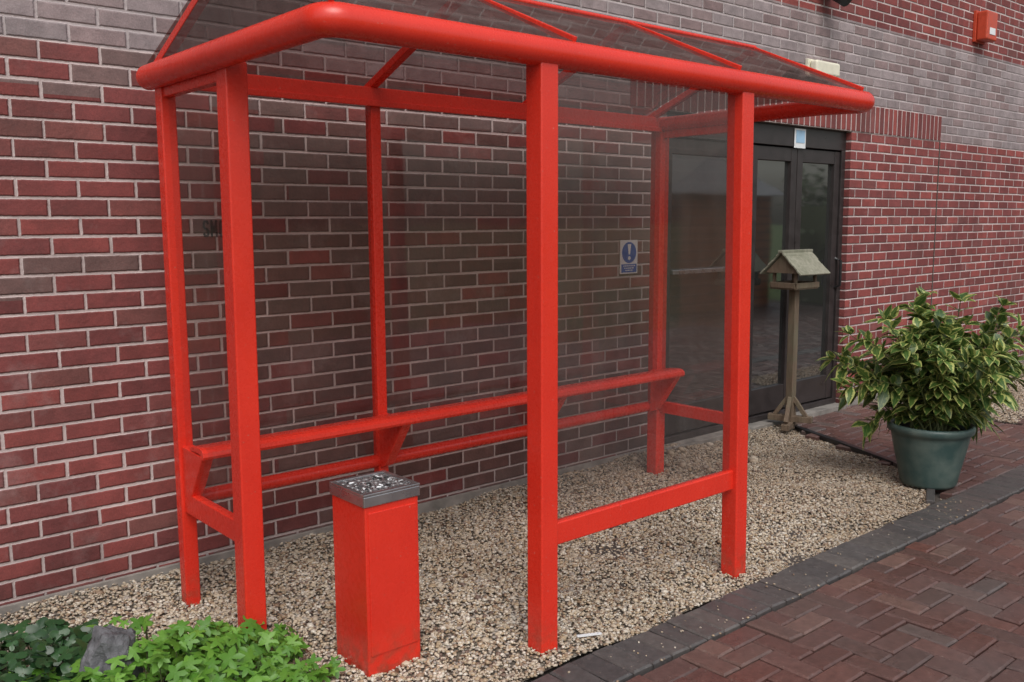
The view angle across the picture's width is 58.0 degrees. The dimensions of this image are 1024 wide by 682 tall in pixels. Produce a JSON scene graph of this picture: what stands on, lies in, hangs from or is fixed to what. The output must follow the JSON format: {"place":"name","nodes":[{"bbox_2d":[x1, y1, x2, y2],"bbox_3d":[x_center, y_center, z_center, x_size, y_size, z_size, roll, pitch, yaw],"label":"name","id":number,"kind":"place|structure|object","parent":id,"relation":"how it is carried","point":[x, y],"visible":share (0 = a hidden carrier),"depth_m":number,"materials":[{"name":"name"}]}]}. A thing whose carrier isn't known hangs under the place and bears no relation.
{"place":"outdoors","nodes":[
{"label":"outdoors","id":0,"kind":"place"},
{"bbox_2d":[0,362,1023,681],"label":"gravel","id":1,"kind":"structure","parent":0,"point":[486,634],"depth_m":4.21,"materials":[{"name":"beige gravel"}]},
{"bbox_2d":[79,624,143,681],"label":"rock","id":2,"kind":"object","parent":1,"relation":"on","point":[106,643],"visible":0.69,"depth_m":3.01,"materials":[{"name":"grey stone"}]},
{"bbox_2d":[0,613,346,681],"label":"ground plants","id":3,"kind":"object","parent":1,"relation":"on","point":[206,650],"visible":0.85,"depth_m":3.10,"materials":[{"name":"green plant"}]},
{"bbox_2d":[329,470,420,677],"bbox_3d":[-0.487,0.834,3.328,0.232,0.677,0.232,-7,10,-40],"label":"ashtray bin","id":4,"kind":"object","parent":1,"relation":"on","point":[375,535],"visible":0.98,"depth_m":3.25,"materials":[{"name":"red metal"}]},
{"bbox_2d":[136,0,874,655],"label":"smoking shelter","id":5,"kind":"object","parent":1,"relation":"on","point":[542,68],"visible":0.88,"depth_m":3.70,"materials":[{"name":"red paint"}]},
{"bbox_2d":[145,447,867,672],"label":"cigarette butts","id":6,"kind":"object","parent":1,"relation":"on","point":[396,669],"visible":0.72,"depth_m":4.29,"materials":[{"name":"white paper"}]},
{"bbox_2d":[576,632,601,636],"bbox_3d":[0.289,1.099,3.460,0.100,0.006,0.012,0,7,-21],"label":"litter stick","id":7,"kind":"object","parent":1,"relation":"on","point":[590,634],"visible":1,"depth_m":3.46,"materials":[{"name":"white paper"}]},
{"bbox_2d":[760,249,829,430],"bbox_3d":[2.077,-0.006,6.843,0.382,1.335,0.366,-7,10,-40],"label":"bird table","id":8,"kind":"object","parent":1,"relation":"on","point":[801,262],"visible":1,"depth_m":6.79,"materials":[{"name":"brown wood"}]},
{"bbox_2d":[418,403,1023,681],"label":"brick paving","id":9,"kind":"structure","parent":0,"point":[929,600],"depth_m":3.73,"materials":[{"name":"red brick"}]},
{"bbox_2d":[664,403,845,450],"bbox_3d":[1.815,0.677,7.027,2.280,0.135,0.270,-7,10,-40],"label":"threshold","id":10,"kind":"object","parent":9,"relation":"on","point":[767,423],"visible":0.26,"depth_m":6.87,"materials":[{"name":"concrete"}]},
{"bbox_2d":[664,397,835,443],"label":"frame sill","id":11,"kind":"structure","parent":10,"relation":"on","point":[691,433],"depth_m":6.71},
{"bbox_2d":[664,138,672,435],"bbox_3d":[1.016,-0.345,6.212,0.075,2.000,0.060,-7,10,-40],"label":"side light stile","id":12,"kind":"object","parent":11,"relation":"on","point":[668,263],"visible":0.23,"depth_m":6.18,"materials":[{"name":"black metal"}]},
{"bbox_2d":[671,267,724,274],"bbox_3d":[1.360,-0.491,6.435,0.770,0.030,0.023,-7,10,-40],"label":"door push bar","id":13,"kind":"object","parent":12,"relation":"attached to","point":[693,271],"visible":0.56,"depth_m":6.35,"materials":[{"name":"metal"}]},
{"bbox_2d":[668,395,722,434],"bbox_3d":[1.331,0.516,6.595,0.748,0.190,0.057,-7,10,-40],"label":"side light rail bottom","id":14,"kind":"object","parent":11,"relation":"on","point":[676,424],"visible":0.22,"depth_m":6.51,"materials":[{"name":"brown metal"}]},
{"bbox_2d":[668,154,726,403],"bbox_3d":[1.327,-0.426,6.472,0.748,1.710,0.001,-7,10,-40],"label":"side light glass","id":15,"kind":"object","parent":14,"relation":"on","point":[697,300],"visible":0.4,"depth_m":6.44,"materials":[{"name":"clear glass"}]},
{"bbox_2d":[748,145,757,415],"bbox_3d":[1.745,-0.429,6.834,0.075,2.000,0.060,-7,10,-40],"label":"stile door","id":16,"kind":"structure","parent":11,"relation":"on","point":[755,168],"depth_m":6.79,"materials":[{"name":"black metal"}]},
{"bbox_2d":[751,384,783,414],"bbox_3d":[1.941,0.446,7.116,0.434,0.190,0.057,-7,10,-40],"label":"door panel","id":17,"kind":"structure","parent":11,"relation":"on","point":[766,398],"depth_m":7.08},
{"bbox_2d":[781,148,796,407],"bbox_3d":[2.130,-0.474,7.163,0.075,2.000,0.060,-7,10,-40],"label":"stile door","id":18,"kind":"structure","parent":11,"relation":"on","point":[791,200],"depth_m":7.09,"materials":[{"name":"black metal"}]},
{"bbox_2d":[794,149,802,279],"bbox_3d":[2.193,-0.481,7.216,0.075,2.000,0.060,-7,10,-40],"label":"stile door","id":19,"kind":"structure","parent":11,"relation":"on","point":[799,172],"depth_m":7.11,"materials":[{"name":"black metal"}]},
{"bbox_2d":[796,375,825,403],"bbox_3d":[2.398,0.393,7.506,0.458,0.190,0.057,-7,10,-40],"label":"door panel","id":20,"kind":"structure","parent":11,"relation":"on","point":[810,389],"depth_m":7.49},
{"bbox_2d":[823,152,839,397],"bbox_3d":[2.597,-0.528,7.561,0.075,2.000,0.060,-7,10,-40],"label":"stile door","id":21,"kind":"structure","parent":11,"relation":"on","point":[832,238],"depth_m":7.52,"materials":[{"name":"black metal"}]},
{"bbox_2d":[829,151,845,397],"bbox_3d":[2.654,-0.533,7.600,0.055,2.020,0.075,-7,10,-40],"label":"frame post","id":22,"kind":"object","parent":11,"relation":"on","point":[838,256],"visible":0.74,"depth_m":7.55,"materials":[{"name":"black metal"}]},
{"bbox_2d":[667,114,845,389],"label":"entrance doors","id":23,"kind":"structure","parent":10,"relation":"on","point":[772,176],"depth_m":7.09,"materials":[{"name":"black glass"}]},
{"bbox_2d":[684,113,850,131],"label":"lintel soffit","id":24,"kind":"structure","parent":23,"relation":"on","point":[795,125],"depth_m":6.99,"materials":[{"name":"concrete"}]},
{"bbox_2d":[794,128,805,148],"bbox_3d":[2.186,-1.536,7.011,0.150,0.145,0.008,-7,10,-40],"label":"door notice","id":25,"kind":"object","parent":23,"relation":"attached to","point":[799,138],"depth_m":7.00,"materials":[{"name":"white paper"}]},
{"bbox_2d":[679,138,833,151],"bbox_3d":[1.782,-0.489,6.907,2.280,2.220,0.008,-7,10,-40],"label":"backing","id":26,"kind":"object","parent":10,"relation":"on","point":[754,144],"depth_m":6.87,"materials":[{"name":"black plastic"}]},
{"bbox_2d":[816,286,1023,489],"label":"potted plant","id":27,"kind":"object","parent":9,"relation":"on","point":[935,380],"visible":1,"depth_m":5.27,"materials":[{"name":"green plant"}]},
{"bbox_2d":[776,0,1023,65],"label":"wall","id":28,"kind":"structure","parent":0,"point":[947,22],"depth_m":8.23,"materials":[{"name":"red brick"}]},
{"bbox_2d":[833,0,851,6],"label":"wall lamp","id":29,"kind":"object","parent":28,"relation":"attached to","point":[843,3],"visible":1,"depth_m":6.85,"materials":[{"name":"black plastic"}]},
{"bbox_2d":[972,10,997,44],"bbox_3d":[4.428,-2.936,8.640,0.240,0.280,0.133,-7,10,-40],"label":"alarm box","id":30,"kind":"object","parent":28,"relation":"attached to","point":[984,27],"visible":1,"depth_m":8.58,"materials":[{"name":"red plastic"}]},
{"label":"ground","id":31,"kind":"structure","parent":0,"visible":0},
{"bbox_2d":[0,448,646,616],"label":"plinth","id":32,"kind":"structure","parent":31,"relation":"on","point":[440,503],"depth_m":4.41,"materials":[{"name":"concrete"}]},
{"bbox_2d":[0,35,666,605],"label":"wall","id":33,"kind":"structure","parent":32,"relation":"on","point":[86,467],"depth_m":4.27,"materials":[{"name":"red brick"}]},
{"bbox_2d":[203,220,221,236],"bbox_3d":[-1.259,-0.498,4.090,0.224,0.077,0.001,-7,10,-40],"label":"smoking lettering","id":34,"kind":"object","parent":33,"relation":"attached to","point":[213,227],"visible":0.52,"depth_m":4.05},
{"bbox_2d":[0,0,1023,150],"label":"wall band","id":35,"kind":"object","parent":33,"relation":"attached to","point":[973,98],"depth_m":6.96,"materials":[{"name":"grey brick"}]},
{"bbox_2d":[657,91,941,140],"bbox_3d":[2.304,-1.742,7.045,4.170,0.220,0.026,-7,10,-40],"label":"soldier course","id":36,"kind":"object","parent":35,"relation":"attached to","point":[888,121],"visible":0.43,"depth_m":7.68,"materials":[{"name":"brick"}]},
{"bbox_2d":[805,58,839,76],"bbox_3d":[2.350,-2.049,6.974,0.360,0.130,0.094,-7,10,-40],"label":"emergency light","id":37,"kind":"object","parent":35,"relation":"attached to","point":[831,68],"visible":0.53,"depth_m":6.90,"materials":[{"name":"white plastic"}]},
{"bbox_2d":[620,240,637,273],"bbox_3d":[0.735,-0.529,5.817,0.160,0.210,0.009,-7,10,-40],"label":"safety sign","id":38,"kind":"object","parent":33,"relation":"attached to","point":[628,255],"visible":1,"depth_m":5.81,"materials":[{"name":"white plastic"}]},
{"bbox_2d":[846,360,1023,406],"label":"plinth","id":39,"kind":"structure","parent":31,"relation":"on","point":[855,402],"depth_m":7.84,"materials":[{"name":"concrete"}]},
{"bbox_2d":[841,132,1023,391],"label":"wall","id":40,"kind":"structure","parent":39,"relation":"on","point":[979,244],"depth_m":8.43,"materials":[{"name":"red brick"}]},
{"bbox_2d":[835,132,851,402],"bbox_3d":[2.663,-0.572,7.627,0.001,2.250,0.200,-7,10,-40],"label":"reveal","id":41,"kind":"object","parent":40,"relation":"attached to","point":[845,225],"visible":0.2,"depth_m":7.54,"materials":[{"name":"red brick"}]},
{"bbox_2d":[930,141,940,311],"bbox_3d":[3.891,-0.727,8.544,0.015,2.190,0.014,-7,10,-40],"label":"movement joint","id":42,"kind":"object","parent":40,"relation":"attached to","point":[935,223],"visible":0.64,"depth_m":8.49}
]}

